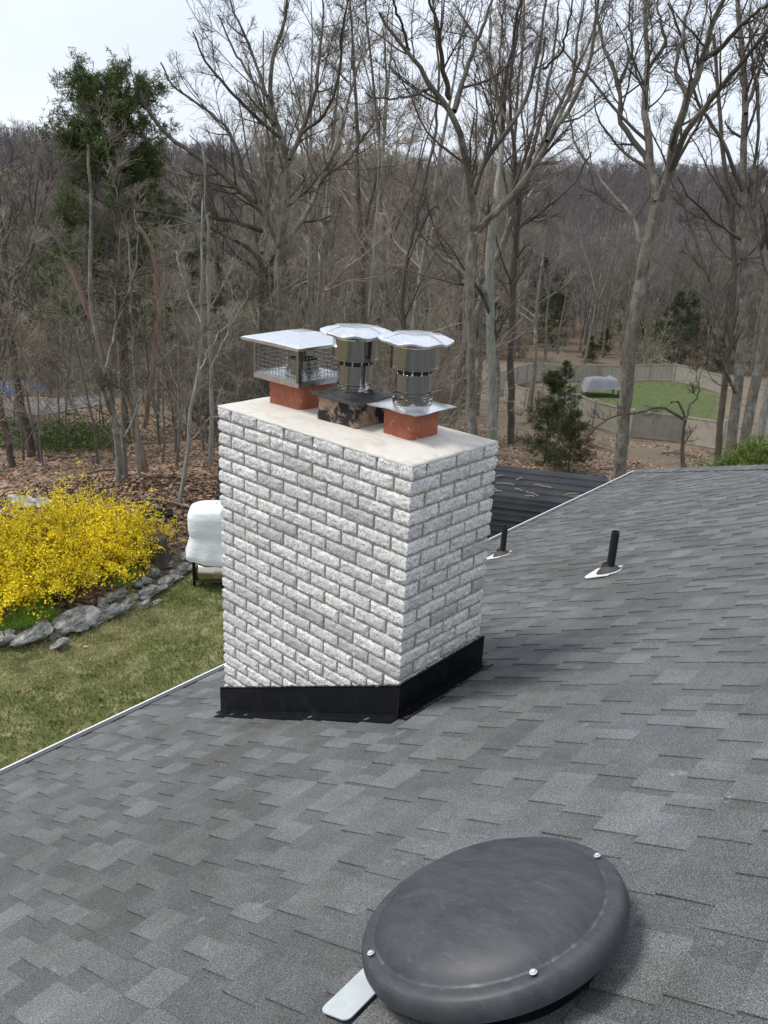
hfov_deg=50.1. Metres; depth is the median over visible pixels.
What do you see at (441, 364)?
brush shrub
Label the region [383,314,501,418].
brush shrub
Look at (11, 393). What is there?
blue tarp
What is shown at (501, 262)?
bare tree
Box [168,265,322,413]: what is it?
brush shrub
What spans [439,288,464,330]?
hemlock tree
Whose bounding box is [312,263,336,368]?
sapling
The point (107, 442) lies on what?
laurel shrub
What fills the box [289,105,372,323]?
bare tree
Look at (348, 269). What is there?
bare tree
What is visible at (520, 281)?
bare tree
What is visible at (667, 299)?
bare tree
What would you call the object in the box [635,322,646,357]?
hemlock tree
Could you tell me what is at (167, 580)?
edging stone
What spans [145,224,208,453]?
sapling
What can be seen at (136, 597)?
filler stone
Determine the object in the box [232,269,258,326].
hemlock tree
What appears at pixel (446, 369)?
sapling
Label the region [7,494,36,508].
flat rock
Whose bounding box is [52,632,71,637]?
filler stone
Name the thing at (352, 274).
bare tree
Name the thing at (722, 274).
bare tree
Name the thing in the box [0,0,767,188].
sky
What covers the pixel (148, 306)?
bare tree
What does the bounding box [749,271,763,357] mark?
bare tree
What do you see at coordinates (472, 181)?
oak tree
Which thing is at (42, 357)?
sapling
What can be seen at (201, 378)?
sapling
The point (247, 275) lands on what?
bare tree
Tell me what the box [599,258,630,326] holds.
bare tree
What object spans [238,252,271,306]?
bare tree
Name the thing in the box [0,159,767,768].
ground
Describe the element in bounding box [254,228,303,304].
bare tree
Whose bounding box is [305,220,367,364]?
sapling
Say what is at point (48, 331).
sapling
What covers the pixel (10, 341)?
sapling
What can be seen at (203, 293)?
bare tree
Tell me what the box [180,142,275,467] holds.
young tree
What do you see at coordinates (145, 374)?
sapling
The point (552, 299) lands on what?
hemlock tree
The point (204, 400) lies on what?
sapling
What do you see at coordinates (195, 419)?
brush shrub
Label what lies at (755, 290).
bare tree
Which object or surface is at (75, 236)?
bare tree
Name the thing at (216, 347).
sapling
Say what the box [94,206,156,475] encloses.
young tree
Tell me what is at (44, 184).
sapling
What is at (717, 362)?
hemlock tree
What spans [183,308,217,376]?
hemlock tree
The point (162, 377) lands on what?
sapling
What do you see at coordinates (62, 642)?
edging stone
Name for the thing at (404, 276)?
oak tree
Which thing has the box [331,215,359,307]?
bare tree
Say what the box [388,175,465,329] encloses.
bare tree
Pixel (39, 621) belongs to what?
filler stone
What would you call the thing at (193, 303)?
hemlock tree
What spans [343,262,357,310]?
bare tree
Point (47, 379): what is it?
brush shrub
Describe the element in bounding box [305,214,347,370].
sapling
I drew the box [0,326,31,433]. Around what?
sapling
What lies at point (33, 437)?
laurel shrub
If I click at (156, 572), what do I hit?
filler stone
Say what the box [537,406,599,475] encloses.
hemlock tree
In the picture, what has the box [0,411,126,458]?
laurel shrub
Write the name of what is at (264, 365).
sapling
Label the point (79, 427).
laurel shrub
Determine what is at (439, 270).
bare tree
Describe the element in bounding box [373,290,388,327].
hemlock tree
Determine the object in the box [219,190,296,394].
bare tree
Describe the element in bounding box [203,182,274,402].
sapling
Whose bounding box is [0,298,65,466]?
sapling
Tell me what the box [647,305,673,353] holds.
hemlock tree
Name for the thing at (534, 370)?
bare tree
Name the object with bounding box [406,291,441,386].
hemlock tree
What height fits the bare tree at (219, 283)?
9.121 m
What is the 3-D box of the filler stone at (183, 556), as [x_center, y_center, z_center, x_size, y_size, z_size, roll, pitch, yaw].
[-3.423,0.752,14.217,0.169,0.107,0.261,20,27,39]
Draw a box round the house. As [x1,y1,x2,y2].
[0,464,767,1023]
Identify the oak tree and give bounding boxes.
[92,0,432,361]
[204,120,298,397]
[318,0,667,435]
[368,0,589,456]
[377,0,485,329]
[472,0,617,444]
[531,0,767,479]
[621,0,767,463]
[624,27,766,464]
[715,0,767,447]
[729,160,767,438]
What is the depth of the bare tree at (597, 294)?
96.07 m
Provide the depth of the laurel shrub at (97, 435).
22.95 m
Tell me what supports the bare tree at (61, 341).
on the ground at (664, 395)
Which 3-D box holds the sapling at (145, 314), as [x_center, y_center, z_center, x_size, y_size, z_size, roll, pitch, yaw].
[-6.580,-6.093,21.984,2.773,9.311,4.154,3,26,5]
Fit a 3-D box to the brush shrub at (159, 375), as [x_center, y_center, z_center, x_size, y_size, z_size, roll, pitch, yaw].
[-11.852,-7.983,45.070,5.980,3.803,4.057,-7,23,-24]
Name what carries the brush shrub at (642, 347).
on the ground at (664, 395)
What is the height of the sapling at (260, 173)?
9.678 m
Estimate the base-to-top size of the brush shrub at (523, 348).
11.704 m
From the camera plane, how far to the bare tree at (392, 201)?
41.39 m
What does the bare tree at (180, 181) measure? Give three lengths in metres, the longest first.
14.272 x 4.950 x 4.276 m
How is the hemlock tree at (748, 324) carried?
on the ground at (664, 395)
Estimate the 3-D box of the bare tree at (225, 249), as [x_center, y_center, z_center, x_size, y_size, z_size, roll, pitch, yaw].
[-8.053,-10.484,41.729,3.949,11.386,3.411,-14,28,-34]
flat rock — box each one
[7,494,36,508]
[34,497,55,508]
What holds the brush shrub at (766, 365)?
on the ground at (664, 395)
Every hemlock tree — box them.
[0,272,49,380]
[22,260,58,373]
[46,312,76,369]
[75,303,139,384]
[131,308,186,386]
[134,275,184,335]
[139,357,167,390]
[178,290,198,331]
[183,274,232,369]
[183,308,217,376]
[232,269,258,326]
[239,269,281,360]
[299,295,333,328]
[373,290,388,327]
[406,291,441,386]
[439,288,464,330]
[454,321,461,347]
[455,292,485,346]
[476,285,505,345]
[476,325,485,348]
[509,369,580,466]
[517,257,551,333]
[525,325,544,345]
[530,267,577,340]
[532,293,576,350]
[535,360,593,440]
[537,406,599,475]
[577,335,598,362]
[591,328,616,354]
[595,257,635,334]
[615,303,654,335]
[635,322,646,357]
[639,266,702,347]
[646,290,706,370]
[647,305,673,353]
[666,290,712,363]
[702,316,747,373]
[726,292,756,341]
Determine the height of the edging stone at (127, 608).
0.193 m
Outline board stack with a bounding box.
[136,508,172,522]
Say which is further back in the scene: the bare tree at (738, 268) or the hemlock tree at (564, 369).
the bare tree at (738, 268)
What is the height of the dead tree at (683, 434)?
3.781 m
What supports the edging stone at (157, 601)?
on the ground at (664, 395)
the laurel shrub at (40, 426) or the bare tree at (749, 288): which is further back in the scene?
the bare tree at (749, 288)
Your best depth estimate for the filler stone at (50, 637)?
11.60 m
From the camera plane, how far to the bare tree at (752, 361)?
94.29 m
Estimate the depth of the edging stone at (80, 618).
11.81 m
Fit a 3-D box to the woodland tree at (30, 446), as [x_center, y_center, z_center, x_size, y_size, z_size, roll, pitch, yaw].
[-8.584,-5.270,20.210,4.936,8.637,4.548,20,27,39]
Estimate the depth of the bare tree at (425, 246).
26.08 m
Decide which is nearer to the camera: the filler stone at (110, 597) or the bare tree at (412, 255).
the filler stone at (110, 597)
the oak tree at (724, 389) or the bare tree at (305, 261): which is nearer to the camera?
the oak tree at (724, 389)
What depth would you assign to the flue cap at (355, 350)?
3.73 m
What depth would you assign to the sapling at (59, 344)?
41.85 m
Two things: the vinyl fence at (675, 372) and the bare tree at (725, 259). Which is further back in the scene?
the bare tree at (725, 259)
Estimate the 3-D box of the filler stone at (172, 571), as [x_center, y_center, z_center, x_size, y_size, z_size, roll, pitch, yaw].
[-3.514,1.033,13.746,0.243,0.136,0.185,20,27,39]
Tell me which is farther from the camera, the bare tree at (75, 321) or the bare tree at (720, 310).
the bare tree at (720, 310)
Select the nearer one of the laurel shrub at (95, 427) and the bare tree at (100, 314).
the laurel shrub at (95, 427)
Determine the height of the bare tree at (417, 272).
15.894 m
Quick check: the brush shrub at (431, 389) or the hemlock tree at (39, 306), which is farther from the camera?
the hemlock tree at (39, 306)
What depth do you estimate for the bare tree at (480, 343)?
46.39 m
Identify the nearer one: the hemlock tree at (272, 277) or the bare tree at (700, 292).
the hemlock tree at (272, 277)
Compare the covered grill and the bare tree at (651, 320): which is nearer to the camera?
the covered grill
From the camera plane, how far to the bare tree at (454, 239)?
104.55 m
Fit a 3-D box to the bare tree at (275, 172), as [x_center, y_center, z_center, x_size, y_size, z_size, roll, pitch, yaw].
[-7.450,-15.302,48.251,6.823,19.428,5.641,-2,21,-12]
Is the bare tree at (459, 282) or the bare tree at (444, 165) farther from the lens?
the bare tree at (459, 282)
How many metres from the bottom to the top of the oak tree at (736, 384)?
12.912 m
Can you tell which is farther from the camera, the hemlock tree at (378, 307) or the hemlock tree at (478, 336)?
the hemlock tree at (478, 336)
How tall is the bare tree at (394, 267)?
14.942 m
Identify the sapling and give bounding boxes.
[0,135,92,441]
[0,164,79,463]
[0,225,48,422]
[0,263,46,443]
[0,267,61,459]
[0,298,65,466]
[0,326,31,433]
[2,112,144,400]
[2,260,41,401]
[4,228,88,405]
[13,223,110,451]
[17,203,99,434]
[29,302,72,396]
[36,218,142,464]
[42,287,77,395]
[49,234,130,422]
[51,141,174,395]
[62,220,151,458]
[65,249,126,424]
[65,252,114,421]
[84,91,185,445]
[101,237,174,406]
[115,197,218,441]
[118,151,244,466]
[126,289,158,417]
[130,201,205,462]
[137,292,189,427]
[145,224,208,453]
[156,209,239,443]
[158,293,215,436]
[164,248,227,448]
[168,239,215,406]
[183,324,216,427]
[192,268,256,386]
[193,222,260,405]
[195,149,278,390]
[203,101,321,398]
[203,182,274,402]
[204,315,227,418]
[224,227,273,375]
[241,153,327,399]
[247,326,283,396]
[249,345,270,396]
[258,294,306,364]
[260,224,341,383]
[280,256,336,384]
[289,278,306,328]
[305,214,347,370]
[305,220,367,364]
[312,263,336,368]
[323,270,379,383]
[336,270,400,390]
[379,307,389,378]
[394,263,454,415]
[422,306,443,382]
[432,348,464,428]
[438,331,466,402]
[453,325,482,413]
[521,327,564,429]
[701,372,725,442]
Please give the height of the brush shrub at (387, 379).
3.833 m
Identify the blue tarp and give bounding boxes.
[1,381,45,394]
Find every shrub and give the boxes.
[0,408,80,445]
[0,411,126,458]
[0,412,85,449]
[0,417,58,448]
[0,417,69,450]
[0,418,36,447]
[1,315,97,396]
[1,343,64,397]
[7,285,88,367]
[9,413,72,441]
[17,424,80,458]
[28,302,144,385]
[44,411,141,443]
[47,418,130,455]
[54,417,104,441]
[56,414,131,438]
[58,411,161,447]
[59,418,147,450]
[69,425,150,452]
[128,314,243,430]
[131,335,187,395]
[148,275,286,403]
[153,319,239,409]
[164,280,336,435]
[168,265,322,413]
[168,320,229,410]
[180,267,400,404]
[187,327,259,420]
[188,308,304,393]
[192,292,344,386]
[204,270,365,402]
[256,274,464,391]
[277,279,464,392]
[282,257,542,432]
[289,301,447,380]
[372,322,493,430]
[372,357,477,426]
[373,318,454,397]
[374,351,454,412]
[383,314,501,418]
[460,305,550,358]
[476,280,551,359]
[590,297,693,364]
[617,327,671,363]
[667,304,759,372]
[695,432,767,466]
[736,316,767,369]
[745,338,767,376]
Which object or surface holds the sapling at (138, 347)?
on the ground at (664, 395)
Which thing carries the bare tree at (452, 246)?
on the ground at (664, 395)
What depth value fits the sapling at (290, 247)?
20.02 m
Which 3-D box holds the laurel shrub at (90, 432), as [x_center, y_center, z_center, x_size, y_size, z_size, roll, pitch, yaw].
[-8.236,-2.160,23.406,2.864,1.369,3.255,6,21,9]
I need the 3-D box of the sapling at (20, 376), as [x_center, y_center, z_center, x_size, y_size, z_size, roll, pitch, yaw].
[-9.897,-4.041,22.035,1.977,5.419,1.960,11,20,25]
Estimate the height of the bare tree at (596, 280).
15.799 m
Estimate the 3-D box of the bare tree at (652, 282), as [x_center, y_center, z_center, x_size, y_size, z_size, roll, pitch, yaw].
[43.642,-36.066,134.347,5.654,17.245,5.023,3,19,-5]
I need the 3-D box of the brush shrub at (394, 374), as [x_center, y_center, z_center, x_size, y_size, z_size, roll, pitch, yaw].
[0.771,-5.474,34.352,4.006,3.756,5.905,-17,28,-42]
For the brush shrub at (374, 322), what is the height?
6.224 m
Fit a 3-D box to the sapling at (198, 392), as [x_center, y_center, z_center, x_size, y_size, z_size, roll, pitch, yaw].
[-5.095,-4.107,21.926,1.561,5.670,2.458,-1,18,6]
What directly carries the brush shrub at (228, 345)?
on the ground at (664, 395)
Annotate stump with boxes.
[147,533,171,569]
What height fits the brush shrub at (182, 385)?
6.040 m
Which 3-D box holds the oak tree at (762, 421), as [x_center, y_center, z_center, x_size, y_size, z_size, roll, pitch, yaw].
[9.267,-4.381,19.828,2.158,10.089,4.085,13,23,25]
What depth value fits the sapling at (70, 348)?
20.92 m
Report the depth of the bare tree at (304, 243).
87.47 m
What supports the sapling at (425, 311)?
on the ground at (664, 395)
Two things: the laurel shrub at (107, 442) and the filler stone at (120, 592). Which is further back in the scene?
the laurel shrub at (107, 442)
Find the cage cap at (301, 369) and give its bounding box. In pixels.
[241,328,337,388]
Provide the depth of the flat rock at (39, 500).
15.49 m
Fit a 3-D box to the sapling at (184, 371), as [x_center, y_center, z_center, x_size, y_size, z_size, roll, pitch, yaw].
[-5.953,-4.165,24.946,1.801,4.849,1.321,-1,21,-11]
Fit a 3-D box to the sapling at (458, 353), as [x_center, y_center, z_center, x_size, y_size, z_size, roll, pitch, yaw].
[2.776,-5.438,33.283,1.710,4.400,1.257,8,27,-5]
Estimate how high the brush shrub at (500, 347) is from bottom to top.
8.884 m
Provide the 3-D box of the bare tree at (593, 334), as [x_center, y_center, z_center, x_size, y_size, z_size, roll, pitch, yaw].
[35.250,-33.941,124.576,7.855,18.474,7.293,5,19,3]
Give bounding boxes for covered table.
[579,375,620,396]
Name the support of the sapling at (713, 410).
on the ground at (664, 395)
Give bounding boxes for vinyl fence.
[500,362,721,393]
[503,382,727,449]
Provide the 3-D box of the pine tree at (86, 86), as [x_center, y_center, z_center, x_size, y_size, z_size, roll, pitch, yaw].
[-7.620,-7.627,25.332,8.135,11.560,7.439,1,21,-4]
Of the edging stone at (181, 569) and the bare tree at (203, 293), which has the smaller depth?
the edging stone at (181, 569)
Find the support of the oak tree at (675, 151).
on the ground at (664, 395)
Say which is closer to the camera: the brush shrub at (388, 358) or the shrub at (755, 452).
the shrub at (755, 452)
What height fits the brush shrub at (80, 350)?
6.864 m
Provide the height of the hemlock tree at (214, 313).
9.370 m
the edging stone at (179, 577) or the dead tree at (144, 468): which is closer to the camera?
the edging stone at (179, 577)
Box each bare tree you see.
[0,162,70,388]
[0,194,48,377]
[1,222,46,380]
[2,207,67,347]
[17,192,98,399]
[24,157,119,395]
[44,179,101,384]
[50,223,81,392]
[63,256,116,394]
[82,239,143,382]
[112,172,198,418]
[125,136,214,366]
[133,216,176,395]
[139,241,186,379]
[163,245,194,333]
[167,163,241,402]
[169,238,239,338]
[182,203,254,386]
[188,190,265,340]
[190,261,224,346]
[212,72,317,318]
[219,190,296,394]
[223,31,348,299]
[223,250,250,329]
[227,236,267,327]
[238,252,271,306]
[242,0,405,355]
[249,2,365,329]
[253,73,371,330]
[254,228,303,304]
[257,223,307,306]
[285,119,374,356]
[288,233,331,315]
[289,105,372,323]
[289,204,350,298]
[290,199,352,309]
[295,222,349,316]
[297,0,442,323]
[304,67,420,330]
[315,8,437,324]
[318,216,355,302]
[319,178,394,327]
[323,240,359,321]
[327,216,355,320]
[329,113,417,300]
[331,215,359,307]
[332,243,356,311]
[343,127,432,356]
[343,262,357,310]
[353,213,404,299]
[354,246,391,318]
[361,106,450,326]
[362,0,524,343]
[370,213,421,311]
[371,220,425,321]
[377,173,464,387]
[379,172,457,329]
[387,203,460,331]
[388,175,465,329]
[397,217,451,295]
[410,117,505,410]
[410,160,501,330]
[415,111,537,408]
[418,101,538,419]
[419,240,451,320]
[420,214,462,333]
[427,145,528,420]
[432,171,486,374]
[434,207,467,285]
[434,225,462,360]
[444,117,532,415]
[445,0,635,423]
[447,244,484,332]
[449,241,480,326]
[476,215,535,357]
[484,236,511,335]
[495,160,580,412]
[495,216,530,360]
[495,220,526,347]
[498,234,532,338]
[505,245,539,331]
[506,226,546,337]
[506,236,540,303]
[519,209,569,360]
[519,234,540,326]
[530,245,546,324]
[543,260,571,336]
[553,252,589,344]
[554,236,582,353]
[555,237,596,350]
[568,213,631,364]
[574,240,606,343]
[582,240,618,340]
[583,261,610,340]
[591,224,642,339]
[594,256,622,343]
[596,218,643,357]
[598,242,625,344]
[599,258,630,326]
[605,242,660,352]
[611,244,635,343]
[618,237,660,348]
[619,243,667,364]
[624,271,649,307]
[638,234,685,328]
[641,237,664,337]
[643,240,684,355]
[656,228,715,364]
[658,257,685,358]
[661,267,691,320]
[663,254,704,359]
[667,252,723,340]
[672,233,701,348]
[684,259,720,358]
[686,229,739,362]
[688,244,720,347]
[699,255,728,347]
[699,266,730,344]
[702,256,739,354]
[708,232,739,348]
[708,262,736,359]
[711,222,766,352]
[712,224,766,320]
[723,247,762,302]
[728,245,765,319]
[730,242,760,365]
[747,277,763,370]
[748,221,766,288]
[748,272,764,336]
[748,283,762,376]
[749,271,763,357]
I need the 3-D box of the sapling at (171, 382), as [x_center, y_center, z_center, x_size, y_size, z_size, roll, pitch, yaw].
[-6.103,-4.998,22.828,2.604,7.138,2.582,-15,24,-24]
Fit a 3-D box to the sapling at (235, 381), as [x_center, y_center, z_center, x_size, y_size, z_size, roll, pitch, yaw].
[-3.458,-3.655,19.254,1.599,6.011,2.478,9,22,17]
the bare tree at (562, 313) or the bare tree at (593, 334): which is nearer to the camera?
the bare tree at (562, 313)
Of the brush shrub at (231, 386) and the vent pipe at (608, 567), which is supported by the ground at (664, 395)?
the brush shrub at (231, 386)
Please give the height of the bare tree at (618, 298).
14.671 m
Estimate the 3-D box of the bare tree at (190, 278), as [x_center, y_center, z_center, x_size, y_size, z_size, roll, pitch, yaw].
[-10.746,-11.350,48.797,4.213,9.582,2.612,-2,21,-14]
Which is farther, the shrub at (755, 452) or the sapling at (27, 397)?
the sapling at (27, 397)
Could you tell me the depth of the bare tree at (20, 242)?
46.42 m
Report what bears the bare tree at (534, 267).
on the ground at (664, 395)
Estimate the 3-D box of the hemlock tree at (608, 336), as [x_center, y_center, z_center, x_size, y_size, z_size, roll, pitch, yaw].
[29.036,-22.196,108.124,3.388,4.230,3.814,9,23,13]
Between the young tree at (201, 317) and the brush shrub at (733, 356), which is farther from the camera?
the brush shrub at (733, 356)
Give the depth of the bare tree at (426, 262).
41.96 m
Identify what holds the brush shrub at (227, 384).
on the ground at (664, 395)
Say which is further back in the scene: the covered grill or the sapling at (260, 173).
the sapling at (260, 173)
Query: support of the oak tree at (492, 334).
on the ground at (664, 395)
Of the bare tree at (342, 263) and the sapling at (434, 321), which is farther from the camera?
the bare tree at (342, 263)
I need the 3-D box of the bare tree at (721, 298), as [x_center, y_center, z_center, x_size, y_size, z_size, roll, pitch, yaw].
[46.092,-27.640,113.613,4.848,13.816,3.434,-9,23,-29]
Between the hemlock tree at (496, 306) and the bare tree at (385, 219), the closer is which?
the bare tree at (385, 219)
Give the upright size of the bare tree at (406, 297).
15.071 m
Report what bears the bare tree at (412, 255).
on the ground at (664, 395)
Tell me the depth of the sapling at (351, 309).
29.34 m
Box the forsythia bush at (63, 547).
[0,461,187,635]
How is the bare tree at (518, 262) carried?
on the ground at (664, 395)
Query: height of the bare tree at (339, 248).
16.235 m
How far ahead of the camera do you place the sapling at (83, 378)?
18.12 m
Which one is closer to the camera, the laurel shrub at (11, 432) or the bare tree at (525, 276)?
the laurel shrub at (11, 432)
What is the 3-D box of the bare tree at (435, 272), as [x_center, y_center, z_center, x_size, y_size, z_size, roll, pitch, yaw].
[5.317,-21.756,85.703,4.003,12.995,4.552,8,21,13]
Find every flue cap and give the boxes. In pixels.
[320,323,391,393]
[367,330,456,416]
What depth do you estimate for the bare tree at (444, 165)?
50.60 m
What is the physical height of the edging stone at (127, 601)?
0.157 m
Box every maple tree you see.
[0,98,211,483]
[66,189,216,477]
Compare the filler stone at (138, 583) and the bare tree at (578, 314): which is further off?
the bare tree at (578, 314)
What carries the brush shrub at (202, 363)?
on the ground at (664, 395)
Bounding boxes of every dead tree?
[69,224,161,472]
[583,362,702,467]
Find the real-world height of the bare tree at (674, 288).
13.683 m
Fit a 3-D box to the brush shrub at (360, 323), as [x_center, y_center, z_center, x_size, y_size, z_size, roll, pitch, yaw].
[-1.500,-6.120,31.368,6.392,5.993,9.422,-8,23,-27]
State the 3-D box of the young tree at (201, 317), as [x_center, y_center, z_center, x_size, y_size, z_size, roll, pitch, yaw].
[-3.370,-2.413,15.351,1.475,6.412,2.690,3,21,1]
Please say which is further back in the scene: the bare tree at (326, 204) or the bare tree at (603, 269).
the bare tree at (603, 269)
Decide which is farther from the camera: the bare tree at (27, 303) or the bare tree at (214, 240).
the bare tree at (27, 303)
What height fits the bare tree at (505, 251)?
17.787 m
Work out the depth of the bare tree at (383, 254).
36.50 m
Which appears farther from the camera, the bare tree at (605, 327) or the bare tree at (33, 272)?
the bare tree at (605, 327)
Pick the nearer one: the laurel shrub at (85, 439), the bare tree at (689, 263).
the laurel shrub at (85, 439)
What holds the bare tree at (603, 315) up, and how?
on the ground at (664, 395)
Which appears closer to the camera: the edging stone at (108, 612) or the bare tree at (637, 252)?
the edging stone at (108, 612)
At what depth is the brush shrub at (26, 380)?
44.99 m
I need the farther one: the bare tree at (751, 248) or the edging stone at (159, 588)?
the bare tree at (751, 248)
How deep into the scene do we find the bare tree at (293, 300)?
93.02 m
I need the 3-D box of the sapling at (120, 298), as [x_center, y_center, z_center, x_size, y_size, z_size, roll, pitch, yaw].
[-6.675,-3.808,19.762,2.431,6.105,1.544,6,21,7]
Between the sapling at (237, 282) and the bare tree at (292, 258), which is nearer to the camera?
the sapling at (237, 282)
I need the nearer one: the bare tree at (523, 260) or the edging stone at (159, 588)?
the edging stone at (159, 588)
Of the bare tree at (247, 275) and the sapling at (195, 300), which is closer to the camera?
the sapling at (195, 300)
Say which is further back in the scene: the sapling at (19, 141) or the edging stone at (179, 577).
the sapling at (19, 141)
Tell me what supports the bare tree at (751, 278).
on the ground at (664, 395)
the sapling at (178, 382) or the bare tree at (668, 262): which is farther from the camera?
the bare tree at (668, 262)
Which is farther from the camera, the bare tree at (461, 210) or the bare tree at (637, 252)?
the bare tree at (637, 252)
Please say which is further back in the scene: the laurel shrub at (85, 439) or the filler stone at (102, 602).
the laurel shrub at (85, 439)
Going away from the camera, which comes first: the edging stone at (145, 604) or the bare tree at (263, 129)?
the edging stone at (145, 604)
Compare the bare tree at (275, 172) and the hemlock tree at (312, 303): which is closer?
the bare tree at (275, 172)
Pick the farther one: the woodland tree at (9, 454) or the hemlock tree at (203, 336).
the hemlock tree at (203, 336)
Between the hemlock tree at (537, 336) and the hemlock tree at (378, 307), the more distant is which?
the hemlock tree at (537, 336)
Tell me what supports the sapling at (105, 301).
on the ground at (664, 395)
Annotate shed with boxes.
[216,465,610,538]
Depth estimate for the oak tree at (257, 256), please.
24.51 m
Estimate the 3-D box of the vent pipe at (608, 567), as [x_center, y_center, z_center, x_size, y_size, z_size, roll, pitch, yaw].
[1.473,0.282,5.426,0.219,0.353,0.244,20,27,39]
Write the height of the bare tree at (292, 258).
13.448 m
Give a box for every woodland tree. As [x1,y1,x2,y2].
[0,112,114,457]
[0,198,72,467]
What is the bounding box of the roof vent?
[322,837,629,1023]
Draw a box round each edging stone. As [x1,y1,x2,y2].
[0,630,15,646]
[9,621,53,646]
[50,637,69,648]
[51,605,101,633]
[90,617,104,627]
[100,603,124,622]
[120,604,131,614]
[121,597,133,606]
[138,599,149,609]
[139,584,157,600]
[153,599,162,604]
[155,585,167,593]
[158,576,174,587]
[174,574,183,580]
[176,564,186,575]
[186,564,198,571]
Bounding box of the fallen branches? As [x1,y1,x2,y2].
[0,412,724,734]
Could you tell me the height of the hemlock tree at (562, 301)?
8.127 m
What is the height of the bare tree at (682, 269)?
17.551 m
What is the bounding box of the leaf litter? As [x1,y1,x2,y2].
[0,397,724,625]
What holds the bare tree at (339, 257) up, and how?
on the ground at (664, 395)
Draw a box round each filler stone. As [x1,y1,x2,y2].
[33,618,48,626]
[47,631,56,640]
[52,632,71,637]
[97,597,107,607]
[102,591,117,602]
[111,587,126,599]
[126,593,141,602]
[129,580,143,586]
[139,576,151,584]
[148,567,160,577]
[166,569,176,574]
[178,562,191,565]
[180,552,185,559]
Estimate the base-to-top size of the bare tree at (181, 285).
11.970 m
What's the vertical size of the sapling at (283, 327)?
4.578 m
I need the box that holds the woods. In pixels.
[0,119,767,346]
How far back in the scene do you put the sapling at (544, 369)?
36.99 m
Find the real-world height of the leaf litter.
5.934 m
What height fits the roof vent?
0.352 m
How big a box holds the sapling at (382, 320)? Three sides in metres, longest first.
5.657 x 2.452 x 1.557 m
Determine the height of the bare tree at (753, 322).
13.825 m
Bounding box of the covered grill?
[185,500,224,586]
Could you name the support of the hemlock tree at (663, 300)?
on the ground at (664, 395)
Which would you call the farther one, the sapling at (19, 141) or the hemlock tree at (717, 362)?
the hemlock tree at (717, 362)
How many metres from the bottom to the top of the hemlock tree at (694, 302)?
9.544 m
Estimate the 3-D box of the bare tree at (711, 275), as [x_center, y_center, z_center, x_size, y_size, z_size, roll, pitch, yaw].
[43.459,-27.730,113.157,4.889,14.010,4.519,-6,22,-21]
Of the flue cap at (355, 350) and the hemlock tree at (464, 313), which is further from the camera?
the hemlock tree at (464, 313)
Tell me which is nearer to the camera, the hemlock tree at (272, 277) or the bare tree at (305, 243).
the hemlock tree at (272, 277)
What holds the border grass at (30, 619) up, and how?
on the ground at (664, 395)
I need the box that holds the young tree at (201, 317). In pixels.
[166,200,249,502]
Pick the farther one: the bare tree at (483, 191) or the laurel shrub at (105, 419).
the bare tree at (483, 191)
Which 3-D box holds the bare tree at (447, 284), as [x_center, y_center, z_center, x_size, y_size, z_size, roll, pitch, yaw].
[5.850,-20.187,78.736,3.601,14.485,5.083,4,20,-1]
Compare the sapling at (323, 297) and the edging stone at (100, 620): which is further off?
the sapling at (323, 297)
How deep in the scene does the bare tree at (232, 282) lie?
55.40 m
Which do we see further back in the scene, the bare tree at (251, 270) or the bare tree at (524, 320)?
the bare tree at (524, 320)
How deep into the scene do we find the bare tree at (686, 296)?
95.46 m
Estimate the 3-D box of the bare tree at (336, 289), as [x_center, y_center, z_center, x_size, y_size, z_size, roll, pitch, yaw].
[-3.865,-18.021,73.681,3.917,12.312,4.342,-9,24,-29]
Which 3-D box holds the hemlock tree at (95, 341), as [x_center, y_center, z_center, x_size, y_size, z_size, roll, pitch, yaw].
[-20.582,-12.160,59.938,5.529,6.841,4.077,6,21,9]
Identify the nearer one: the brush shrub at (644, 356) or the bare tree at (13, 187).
the bare tree at (13, 187)
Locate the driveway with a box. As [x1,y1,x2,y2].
[3,392,103,417]
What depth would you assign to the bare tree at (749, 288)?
105.44 m
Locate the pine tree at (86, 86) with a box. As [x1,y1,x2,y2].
[0,46,266,435]
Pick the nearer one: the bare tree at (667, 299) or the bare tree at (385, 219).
the bare tree at (385, 219)
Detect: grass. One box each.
[0,559,144,630]
[0,567,225,768]
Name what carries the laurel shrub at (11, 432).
on the ground at (664, 395)
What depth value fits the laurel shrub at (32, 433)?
22.68 m
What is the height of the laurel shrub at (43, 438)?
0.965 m
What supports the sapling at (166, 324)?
on the ground at (664, 395)
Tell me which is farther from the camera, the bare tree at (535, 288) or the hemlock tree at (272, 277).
the bare tree at (535, 288)
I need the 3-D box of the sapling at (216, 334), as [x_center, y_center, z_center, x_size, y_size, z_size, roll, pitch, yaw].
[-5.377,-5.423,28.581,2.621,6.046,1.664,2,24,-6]
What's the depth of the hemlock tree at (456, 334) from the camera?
104.14 m
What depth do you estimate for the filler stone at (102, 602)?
12.41 m
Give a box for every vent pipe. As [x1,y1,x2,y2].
[487,525,511,559]
[584,530,622,578]
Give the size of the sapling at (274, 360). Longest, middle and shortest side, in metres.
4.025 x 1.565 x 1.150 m
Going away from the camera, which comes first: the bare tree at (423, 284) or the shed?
the shed
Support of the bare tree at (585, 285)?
on the ground at (664, 395)
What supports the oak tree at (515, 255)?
on the ground at (664, 395)
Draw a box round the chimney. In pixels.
[214,381,497,722]

